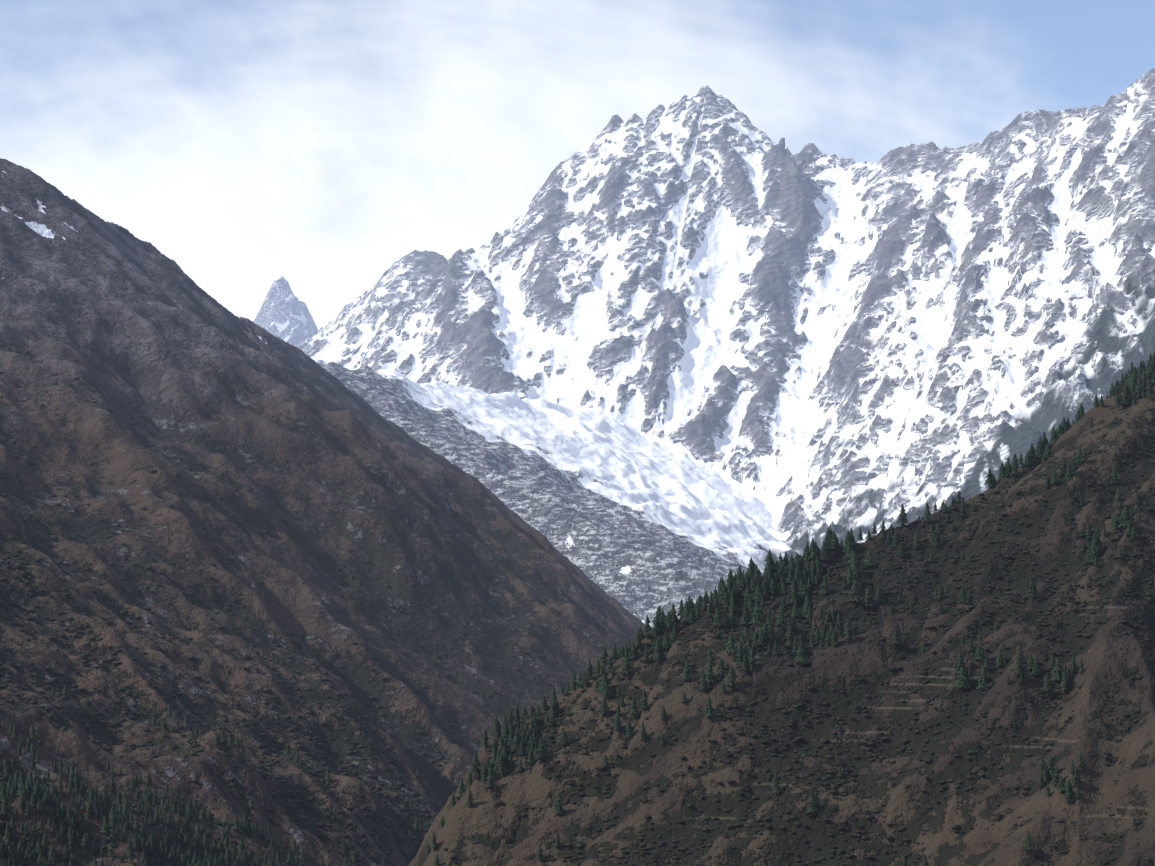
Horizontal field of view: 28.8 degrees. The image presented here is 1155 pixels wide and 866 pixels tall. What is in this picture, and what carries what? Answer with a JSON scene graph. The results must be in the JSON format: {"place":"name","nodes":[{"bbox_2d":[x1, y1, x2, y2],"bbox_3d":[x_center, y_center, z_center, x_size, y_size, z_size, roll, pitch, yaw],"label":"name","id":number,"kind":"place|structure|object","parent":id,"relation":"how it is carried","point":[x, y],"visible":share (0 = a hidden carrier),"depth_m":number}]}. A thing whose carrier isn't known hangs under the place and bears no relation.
{"place":"outdoors","nodes":[
{"label":"outdoors","id":0,"kind":"place"},
{"bbox_2d":[0,68,1154,865],"bbox_3d":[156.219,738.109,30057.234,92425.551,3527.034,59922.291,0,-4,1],"label":"terrain","id":1,"kind":"structure","parent":0,"point":[618,380],"depth_m":3936.76},
{"bbox_2d":[0,350,1154,865],"bbox_3d":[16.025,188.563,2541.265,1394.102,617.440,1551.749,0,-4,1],"label":"conifers","id":2,"kind":"object","parent":1,"relation":"on","point":[750,580],"visible":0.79,"depth_m":2152.78},
{"bbox_2d":[0,323,1154,865],"bbox_3d":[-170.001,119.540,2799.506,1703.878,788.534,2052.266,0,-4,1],"label":"shrubs","id":3,"kind":"object","parent":1,"relation":"on","point":[192,741],"visible":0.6,"depth_m":2244.55},
{"bbox_2d":[0,0,1154,330],"label":"sky","id":4,"kind":"structure","parent":0,"point":[318,145]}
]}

